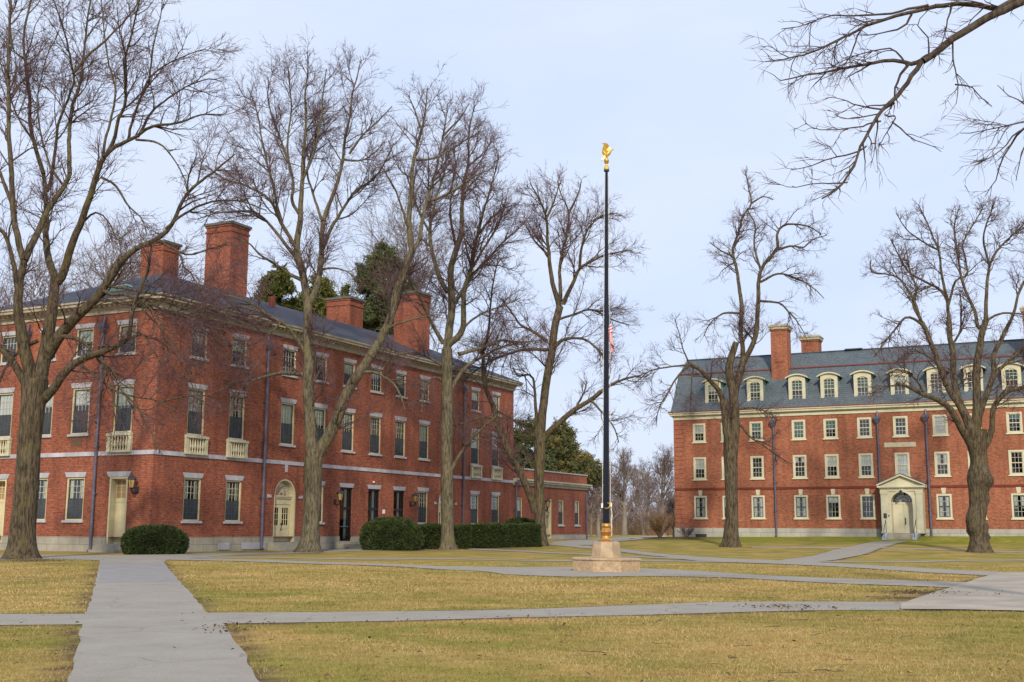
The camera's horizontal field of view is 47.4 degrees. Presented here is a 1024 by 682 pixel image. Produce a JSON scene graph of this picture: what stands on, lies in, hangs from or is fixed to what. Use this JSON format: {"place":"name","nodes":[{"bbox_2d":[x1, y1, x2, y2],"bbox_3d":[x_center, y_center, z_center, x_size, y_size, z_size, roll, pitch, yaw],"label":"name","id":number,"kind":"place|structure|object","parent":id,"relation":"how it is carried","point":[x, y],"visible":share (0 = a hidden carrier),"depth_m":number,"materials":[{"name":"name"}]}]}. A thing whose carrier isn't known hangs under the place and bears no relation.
{"place":"outdoors","nodes":[
{"label":"outdoors","id":0,"kind":"place"},
{"bbox_2d":[99,563,179,581],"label":"path","id":1,"kind":"structure","parent":0,"point":[135,572],"depth_m":37.17,"materials":[{"name":"concrete"}]},
{"bbox_2d":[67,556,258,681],"bbox_3d":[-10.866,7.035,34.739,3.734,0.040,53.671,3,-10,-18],"label":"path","id":2,"kind":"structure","parent":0,"point":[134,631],"depth_m":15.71,"materials":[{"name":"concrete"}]},
{"bbox_2d":[0,549,424,559],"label":"path","id":3,"kind":"structure","parent":0,"point":[84,557],"depth_m":61.23,"materials":[{"name":"concrete"}]},
{"bbox_2d":[0,601,922,624],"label":"path","id":4,"kind":"structure","parent":0,"point":[279,617],"depth_m":20.71,"materials":[{"name":"concrete"}]},
{"bbox_2d":[0,534,1023,681],"bbox_3d":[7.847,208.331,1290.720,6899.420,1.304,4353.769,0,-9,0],"label":"lawn","id":5,"kind":"structure","parent":0,"point":[695,546],"depth_m":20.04,"materials":[{"name":"plant"}]},
{"bbox_2d":[0,230,94,306],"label":"bare tree","id":6,"kind":"object","parent":5,"relation":"on","point":[2,299],"visible":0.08,"depth_m":113.15,"materials":[{"name":"plant"}]},
{"bbox_2d":[1,203,202,299],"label":"bare tree","id":7,"kind":"object","parent":5,"relation":"on","point":[132,275],"visible":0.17,"depth_m":109.51,"materials":[{"name":"plant"}]},
{"bbox_2d":[0,0,290,558],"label":"bare tree","id":8,"kind":"object","parent":5,"relation":"on","point":[37,393],"visible":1,"depth_m":54.74,"materials":[{"name":"grey plant"}]},
{"bbox_2d":[120,523,189,554],"bbox_3d":[-19.620,10.874,64.097,3.731,1.676,3.038,0,-9,0],"label":"hedge bush","id":9,"kind":"object","parent":5,"relation":"on","point":[151,538],"visible":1,"depth_m":62.99,"materials":[{"name":"green plant"}]},
{"bbox_2d":[0,220,523,552],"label":"brick hall","id":10,"kind":"structure","parent":5,"relation":"on","point":[238,485],"depth_m":75.43,"materials":[{"name":"brick"}]},
{"bbox_2d":[0,474,9,541],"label":"side door","id":11,"kind":"structure","parent":10,"relation":"in","point":[3,477],"depth_m":72.97,"materials":[{"name":"beige paint"}]},
{"bbox_2d":[0,387,15,437],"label":"window","id":12,"kind":"structure","parent":10,"relation":"in","point":[6,394],"depth_m":73.74,"materials":[{"name":"glass"}]},
{"bbox_2d":[0,331,16,365],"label":"window","id":13,"kind":"structure","parent":10,"relation":"in","point":[12,339],"depth_m":74.57,"materials":[{"name":"glass"}]},
{"bbox_2d":[37,473,49,522],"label":"window","id":14,"kind":"structure","parent":10,"relation":"in","point":[42,496],"depth_m":71.19,"materials":[{"name":"beige paint"}]},
{"bbox_2d":[42,385,52,437],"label":"window","id":15,"kind":"structure","parent":10,"relation":"in","point":[46,433],"depth_m":71.92,"materials":[{"name":"glass"}]},
{"bbox_2d":[61,472,86,522],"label":"window","id":16,"kind":"structure","parent":10,"relation":"in","point":[76,480],"depth_m":69.97,"materials":[{"name":"glass"}]},
{"bbox_2d":[67,382,92,436],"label":"window","id":17,"kind":"structure","parent":10,"relation":"in","point":[78,431],"depth_m":70.86,"materials":[{"name":"glass"}]},
{"bbox_2d":[73,323,95,359],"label":"window","id":18,"kind":"structure","parent":10,"relation":"in","point":[91,325],"depth_m":71.57,"materials":[{"name":"glass"}]},
{"bbox_2d":[106,471,130,543],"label":"side door","id":19,"kind":"structure","parent":10,"relation":"in","point":[118,486],"depth_m":68.58,"materials":[{"name":"beige paint"}]},
{"bbox_2d":[111,379,134,432],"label":"window","id":20,"kind":"structure","parent":10,"relation":"in","point":[126,420],"depth_m":69.22,"materials":[{"name":"glass"}]},
{"bbox_2d":[115,319,138,355],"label":"window","id":21,"kind":"structure","parent":10,"relation":"in","point":[123,321],"depth_m":69.86,"materials":[{"name":"glass"}]},
{"bbox_2d":[181,472,203,522],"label":"window","id":22,"kind":"structure","parent":10,"relation":"in","point":[192,481],"depth_m":70.27,"materials":[{"name":"glass"}]},
{"bbox_2d":[185,382,207,436],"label":"window","id":23,"kind":"structure","parent":10,"relation":"in","point":[193,414],"depth_m":71.00,"materials":[{"name":"glass"}]},
{"bbox_2d":[189,323,209,361],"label":"window","id":24,"kind":"structure","parent":10,"relation":"in","point":[199,349],"depth_m":71.75,"materials":[{"name":"glass"}]},
{"bbox_2d":[223,475,243,523],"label":"window","id":25,"kind":"structure","parent":10,"relation":"in","point":[233,483],"depth_m":73.57,"materials":[{"name":"glass"}]},
{"bbox_2d":[227,389,247,440],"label":"window","id":26,"kind":"structure","parent":10,"relation":"in","point":[235,432],"depth_m":74.38,"materials":[{"name":"glass"}]},
{"bbox_2d":[230,332,249,368],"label":"window","id":27,"kind":"structure","parent":10,"relation":"in","point":[234,350],"depth_m":74.87,"materials":[{"name":"glass"}]},
{"bbox_2d":[273,479,295,541],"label":"arched door","id":28,"kind":"structure","parent":10,"relation":"in","point":[284,497],"depth_m":78.45,"materials":[{"name":"beige paint"}]},
{"bbox_2d":[279,397,296,447],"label":"window","id":29,"kind":"structure","parent":10,"relation":"in","point":[287,405],"depth_m":78.95,"materials":[{"name":"glass"}]},
{"bbox_2d":[282,344,298,377],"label":"window","id":30,"kind":"structure","parent":10,"relation":"in","point":[291,348],"depth_m":80.02,"materials":[{"name":"glass"}]},
{"bbox_2d":[314,403,327,441],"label":"window","id":31,"kind":"structure","parent":10,"relation":"in","point":[320,412],"depth_m":82.33,"materials":[{"name":"glass"}]},
{"bbox_2d":[315,352,329,383],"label":"window","id":32,"kind":"structure","parent":10,"relation":"in","point":[319,355],"depth_m":82.76,"materials":[{"name":"glass"}]},
{"bbox_2d":[339,483,353,540],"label":"glazed door","id":33,"kind":"structure","parent":10,"relation":"in","point":[346,526],"depth_m":84.64,"materials":[{"name":"glass"}]},
{"bbox_2d":[341,408,355,453],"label":"window","id":34,"kind":"structure","parent":10,"relation":"in","point":[347,440],"depth_m":85.24,"materials":[{"name":"glass"}]},
{"bbox_2d":[343,358,356,389],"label":"window","id":35,"kind":"structure","parent":10,"relation":"in","point":[347,371],"depth_m":85.81,"materials":[{"name":"glass"}]},
{"bbox_2d":[367,485,381,521],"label":"glazed door","id":36,"kind":"structure","parent":10,"relation":"in","point":[374,509],"depth_m":87.91,"materials":[{"name":"glass"}]},
{"bbox_2d":[369,413,382,455],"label":"window","id":37,"kind":"structure","parent":10,"relation":"in","point":[375,427],"depth_m":88.49,"materials":[{"name":"glass"}]},
{"bbox_2d":[370,364,383,394],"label":"window","id":38,"kind":"structure","parent":10,"relation":"in","point":[375,378],"depth_m":89.27,"materials":[{"name":"glass"}]},
{"bbox_2d":[393,486,405,516],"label":"glazed door","id":39,"kind":"structure","parent":10,"relation":"in","point":[399,508],"depth_m":90.96,"materials":[{"name":"glass"}]},
{"bbox_2d":[394,416,406,458],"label":"window","id":40,"kind":"structure","parent":10,"relation":"in","point":[399,432],"depth_m":91.59,"materials":[{"name":"glass"}]},
{"bbox_2d":[395,370,407,398],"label":"window","id":41,"kind":"structure","parent":10,"relation":"in","point":[402,388],"depth_m":92.22,"materials":[{"name":"glass"}]},
{"bbox_2d":[417,487,428,524],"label":"window","id":42,"kind":"structure","parent":10,"relation":"in","point":[422,498],"depth_m":93.85,"materials":[{"name":"glass"}]},
{"bbox_2d":[418,420,430,460],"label":"window","id":43,"kind":"structure","parent":10,"relation":"in","point":[423,431],"depth_m":94.61,"materials":[{"name":"glass"}]},
{"bbox_2d":[470,491,479,523],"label":"window","id":44,"kind":"structure","parent":10,"relation":"in","point":[474,497],"depth_m":101.50,"materials":[{"name":"glass"}]},
{"bbox_2d":[470,428,480,465],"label":"window","id":45,"kind":"structure","parent":10,"relation":"in","point":[474,451],"depth_m":102.22,"materials":[{"name":"glass"}]},
{"bbox_2d":[491,492,500,522],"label":"window","id":46,"kind":"structure","parent":10,"relation":"in","point":[495,499],"depth_m":105.06,"materials":[{"name":"glass"}]},
{"bbox_2d":[249,261,302,310],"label":"pine tree","id":47,"kind":"object","parent":5,"relation":"on","point":[282,285],"visible":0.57,"depth_m":113.75,"materials":[{"name":"plant"}]},
{"bbox_2d":[293,272,347,316],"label":"pine tree","id":48,"kind":"object","parent":5,"relation":"on","point":[326,290],"visible":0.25,"depth_m":118.63,"materials":[{"name":"plant"}]},
{"bbox_2d":[166,25,507,551],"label":"bare tree","id":49,"kind":"object","parent":5,"relation":"on","point":[315,451],"visible":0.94,"depth_m":73.74,"materials":[{"name":"grey plant"}]},
{"bbox_2d":[338,282,359,297],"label":"pine tree","id":50,"kind":"object","parent":5,"relation":"on","point":[345,289],"visible":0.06,"depth_m":130.19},
{"bbox_2d":[351,238,417,335],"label":"pine tree","id":51,"kind":"object","parent":5,"relation":"on","point":[373,316],"visible":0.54,"depth_m":125.20,"materials":[{"name":"plant"}]},
{"bbox_2d":[359,516,424,549],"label":"hedge bush","id":52,"kind":"object","parent":5,"relation":"on","point":[391,533],"visible":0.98,"depth_m":77.83,"materials":[{"name":"green plant"}]},
{"bbox_2d":[323,170,498,357],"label":"bare tree","id":53,"kind":"object","parent":5,"relation":"on","point":[404,239],"visible":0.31,"depth_m":132.26,"materials":[{"name":"plant"}]},
{"bbox_2d":[418,522,471,548],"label":"box hedge","id":54,"kind":"object","parent":5,"relation":"on","point":[432,534],"visible":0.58,"depth_m":82.24,"materials":[{"name":"green plant"}]},
{"bbox_2d":[353,81,556,549],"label":"bare tree","id":55,"kind":"object","parent":5,"relation":"on","point":[448,464],"visible":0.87,"depth_m":81.91,"materials":[{"name":"grey plant"}]},
{"bbox_2d":[467,522,542,546],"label":"box hedge","id":56,"kind":"object","parent":5,"relation":"on","point":[498,534],"visible":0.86,"depth_m":84.44,"materials":[{"name":"green plant"}]},
{"bbox_2d":[0,558,1017,681],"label":"fallen leaves","id":57,"kind":"object","parent":5,"relation":"on","point":[327,674],"depth_m":18.19,"materials":[{"name":"plant"}]},
{"bbox_2d":[504,517,534,523],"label":"hedge bush","id":58,"kind":"object","parent":5,"relation":"on","point":[517,520],"visible":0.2,"depth_m":91.13,"materials":[{"name":"green plant"}]},
{"bbox_2d":[513,415,566,471],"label":"conifer tree","id":59,"kind":"object","parent":5,"relation":"on","point":[550,460],"visible":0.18,"depth_m":144.09,"materials":[{"name":"plant"}]},
{"bbox_2d":[428,159,656,545],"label":"bare tree","id":60,"kind":"object","parent":5,"relation":"on","point":[542,435],"visible":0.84,"depth_m":88.96,"materials":[{"name":"grey plant"}]},
{"bbox_2d":[513,467,592,539],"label":"brick annex","id":61,"kind":"object","parent":5,"relation":"on","point":[566,512],"visible":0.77,"depth_m":117.34,"materials":[{"name":"brick"}]},
{"bbox_2d":[545,499,550,537],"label":"annex door","id":62,"kind":"structure","parent":61,"relation":"in","point":[547,513],"depth_m":114.79,"materials":[{"name":"beige paint"}]},
{"bbox_2d":[558,500,564,525],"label":"window","id":63,"kind":"structure","parent":61,"relation":"in","point":[560,502],"depth_m":117.34,"materials":[{"name":"beige paint"}]},
{"bbox_2d":[533,417,601,493],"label":"conifer tree","id":64,"kind":"object","parent":5,"relation":"on","point":[563,446],"visible":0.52,"depth_m":147.57,"materials":[{"name":"plant"}]},
{"bbox_2d":[587,482,602,536],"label":"bare tree","id":65,"kind":"object","parent":5,"relation":"on","point":[592,505],"visible":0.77,"depth_m":148.36,"materials":[{"name":"plant"}]},
{"bbox_2d":[588,463,617,536],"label":"bare tree","id":66,"kind":"object","parent":5,"relation":"on","point":[598,534],"visible":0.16,"depth_m":162.89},
{"bbox_2d":[572,143,640,571],"bbox_3d":[3.474,0.538,42.913,2.430,16.179,2.430,0,-9,3],"label":"flagpole","id":67,"kind":"object","parent":5,"relation":"on","point":[606,555],"visible":1,"depth_m":42.09,"materials":[{"name":"black metal"}]},
{"bbox_2d":[599,459,631,535],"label":"bare tree","id":68,"kind":"object","parent":5,"relation":"on","point":[626,499],"visible":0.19,"depth_m":193.79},
{"bbox_2d":[609,445,643,536],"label":"bare tree","id":69,"kind":"object","parent":5,"relation":"on","point":[621,494],"visible":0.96,"depth_m":170.37,"materials":[{"name":"plant"}]},
{"bbox_2d":[588,488,674,530],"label":"woods","id":70,"kind":"object","parent":5,"relation":"on","point":[632,517],"visible":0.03,"depth_m":236.03,"materials":[{"name":"plant"}]},
{"bbox_2d":[588,510,675,534],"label":"dry brush","id":71,"kind":"object","parent":5,"relation":"on","point":[633,530],"visible":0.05,"depth_m":220.13,"materials":[{"name":"plant"}]},
{"bbox_2d":[626,461,659,534],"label":"bare tree","id":72,"kind":"object","parent":5,"relation":"on","point":[639,501],"visible":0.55,"depth_m":202.87,"materials":[{"name":"plant"}]},
{"bbox_2d":[633,457,672,533],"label":"bare tree","id":73,"kind":"object","parent":5,"relation":"on","point":[647,511],"visible":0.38,"depth_m":209.82,"materials":[{"name":"plant"}]},
{"bbox_2d":[632,441,674,535],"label":"bare tree","id":74,"kind":"object","parent":5,"relation":"on","point":[666,466],"visible":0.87,"depth_m":188.16,"materials":[{"name":"plant"}]},
{"bbox_2d":[644,508,678,536],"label":"leafless shrub","id":75,"kind":"object","parent":5,"relation":"on","point":[658,526],"visible":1,"depth_m":102.03,"materials":[{"name":"plant"}]},
{"bbox_2d":[663,496,674,536],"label":"bare tree","id":76,"kind":"object","parent":5,"relation":"on","point":[670,510],"visible":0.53,"depth_m":126.71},
{"bbox_2d":[626,166,831,546],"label":"bare tree","id":77,"kind":"object","parent":5,"relation":"on","point":[731,425],"visible":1,"depth_m":84.59,"materials":[{"name":"grey plant"}]},
{"bbox_2d":[668,306,1023,539],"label":"brick dormitory","id":78,"kind":"structure","parent":5,"relation":"on","point":[884,468],"depth_m":98.45,"materials":[{"name":"brick"}]},
{"bbox_2d":[692,423,706,442],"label":"window","id":79,"kind":"structure","parent":78,"relation":"in","point":[699,434],"depth_m":104.07,"materials":[{"name":"beige paint"}]},
{"bbox_2d":[693,457,706,480],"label":"window","id":80,"kind":"structure","parent":78,"relation":"in","point":[699,463],"depth_m":103.58,"materials":[{"name":"beige paint"}]},
{"bbox_2d":[693,496,707,518],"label":"window","id":81,"kind":"structure","parent":78,"relation":"in","point":[700,502],"depth_m":103.02,"materials":[{"name":"beige paint"}]},
{"bbox_2d":[749,421,763,441],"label":"window","id":82,"kind":"structure","parent":78,"relation":"in","point":[756,427],"depth_m":101.80,"materials":[{"name":"beige paint"}]},
{"bbox_2d":[750,456,764,479],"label":"window","id":83,"kind":"structure","parent":78,"relation":"in","point":[757,462],"depth_m":101.45,"materials":[{"name":"beige paint"}]},
{"bbox_2d":[751,495,765,518],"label":"window","id":84,"kind":"structure","parent":78,"relation":"in","point":[758,501],"depth_m":100.74,"materials":[{"name":"beige paint"}]},
{"bbox_2d":[791,420,806,440],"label":"window","id":85,"kind":"structure","parent":78,"relation":"in","point":[798,426],"depth_m":100.05,"materials":[{"name":"beige paint"}]},
{"bbox_2d":[792,455,807,478],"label":"window","id":86,"kind":"structure","parent":78,"relation":"in","point":[800,463],"depth_m":99.64,"materials":[{"name":"beige paint"}]},
{"bbox_2d":[793,495,809,518],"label":"window","id":87,"kind":"structure","parent":78,"relation":"in","point":[800,501],"depth_m":99.10,"materials":[{"name":"beige paint"}]},
{"bbox_2d":[823,418,838,439],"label":"window","id":88,"kind":"structure","parent":78,"relation":"in","point":[829,425],"depth_m":98.92,"materials":[{"name":"beige paint"}]},
{"bbox_2d":[824,454,840,478],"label":"window","id":89,"kind":"structure","parent":78,"relation":"in","point":[831,460],"depth_m":98.43,"materials":[{"name":"beige paint"}]},
{"bbox_2d":[826,495,841,519],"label":"window","id":90,"kind":"structure","parent":78,"relation":"in","point":[833,506],"depth_m":97.92,"materials":[{"name":"beige paint"}]},
{"bbox_2d":[856,417,872,438],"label":"window","id":91,"kind":"structure","parent":78,"relation":"in","point":[864,427],"depth_m":97.73,"materials":[{"name":"beige paint"}]},
{"bbox_2d":[858,453,874,477],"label":"window","id":92,"kind":"structure","parent":78,"relation":"in","point":[865,459],"depth_m":97.16,"materials":[{"name":"beige paint"}]},
{"bbox_2d":[860,494,876,519],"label":"window","id":93,"kind":"structure","parent":78,"relation":"in","point":[867,502],"depth_m":96.70,"materials":[{"name":"beige paint"}]},
{"bbox_2d":[892,416,909,437],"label":"window","id":94,"kind":"structure","parent":78,"relation":"in","point":[900,423],"depth_m":96.43,"materials":[{"name":"beige paint"}]},
{"bbox_2d":[894,452,910,477],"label":"window","id":95,"kind":"structure","parent":78,"relation":"in","point":[902,462],"depth_m":95.82,"materials":[{"name":"glass"}]},
{"bbox_2d":[932,414,948,436],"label":"window","id":96,"kind":"structure","parent":78,"relation":"in","point":[940,428],"depth_m":94.91,"materials":[{"name":"beige paint"}]},
{"bbox_2d":[934,452,951,476],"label":"window","id":97,"kind":"structure","parent":78,"relation":"in","point":[942,460],"depth_m":94.54,"materials":[{"name":"beige paint"}]},
{"bbox_2d":[936,494,953,519],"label":"window","id":98,"kind":"structure","parent":78,"relation":"in","point":[944,501],"depth_m":93.90,"materials":[{"name":"beige paint"}]},
{"bbox_2d":[1006,412,1023,433],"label":"window","id":99,"kind":"structure","parent":78,"relation":"in","point":[1013,421],"depth_m":92.53,"materials":[{"name":"beige paint"}]},
{"bbox_2d":[1008,450,1023,475],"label":"window","id":100,"kind":"structure","parent":78,"relation":"in","point":[1016,457],"depth_m":92.08,"materials":[{"name":"beige paint"}]},
{"bbox_2d":[1011,493,1023,519],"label":"window","id":101,"kind":"structure","parent":78,"relation":"in","point":[1017,499],"depth_m":91.57,"materials":[{"name":"beige paint"}]},
{"bbox_2d":[743,0,1023,213],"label":"bare tree","id":102,"kind":"object","parent":5,"relation":"on","point":[1005,7],"visible":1,"depth_m":21.95,"materials":[{"name":"grey plant"}]},
{"bbox_2d":[856,193,1023,552],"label":"bare tree","id":103,"kind":"object","parent":5,"relation":"on","point":[977,439],"visible":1,"depth_m":74.60,"materials":[{"name":"grey plant"}]},
{"bbox_2d":[0,0,1023,523],"label":"sky","id":104,"kind":"structure","parent":0,"point":[670,86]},
{"bbox_2d":[155,557,964,586],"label":"path","id":105,"kind":"structure","parent":0,"point":[554,571],"depth_m":39.34,"materials":[{"name":"concrete"}]},
{"bbox_2d":[468,548,678,558],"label":"path","id":106,"kind":"structure","parent":0,"point":[562,553],"depth_m":73.04,"materials":[{"name":"concrete"}]},
{"bbox_2d":[176,557,1023,562],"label":"path","id":107,"kind":"structure","parent":0,"point":[572,560],"depth_m":56.77,"materials":[{"name":"concrete"}]},
{"bbox_2d":[552,535,666,544],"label":"road","id":108,"kind":"structure","parent":0,"point":[581,542],"depth_m":95.50,"materials":[{"name":"concrete"}]},
{"bbox_2d":[549,543,1002,574],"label":"path","id":109,"kind":"structure","parent":0,"point":[697,558],"depth_m":52.07,"materials":[{"name":"concrete"}]},
{"bbox_2d":[777,541,906,561],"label":"path","id":110,"kind":"structure","parent":0,"point":[855,550],"depth_m":72.90,"materials":[{"name":"concrete"}]},
{"bbox_2d":[752,547,1023,551],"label":"path","id":111,"kind":"structure","parent":0,"point":[883,547],"depth_m":77.68,"materials":[{"name":"concrete"}]},
{"bbox_2d":[900,572,1023,609],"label":"path","id":112,"kind":"structure","parent":0,"point":[1009,584],"depth_m":26.22,"materials":[{"name":"concrete"}]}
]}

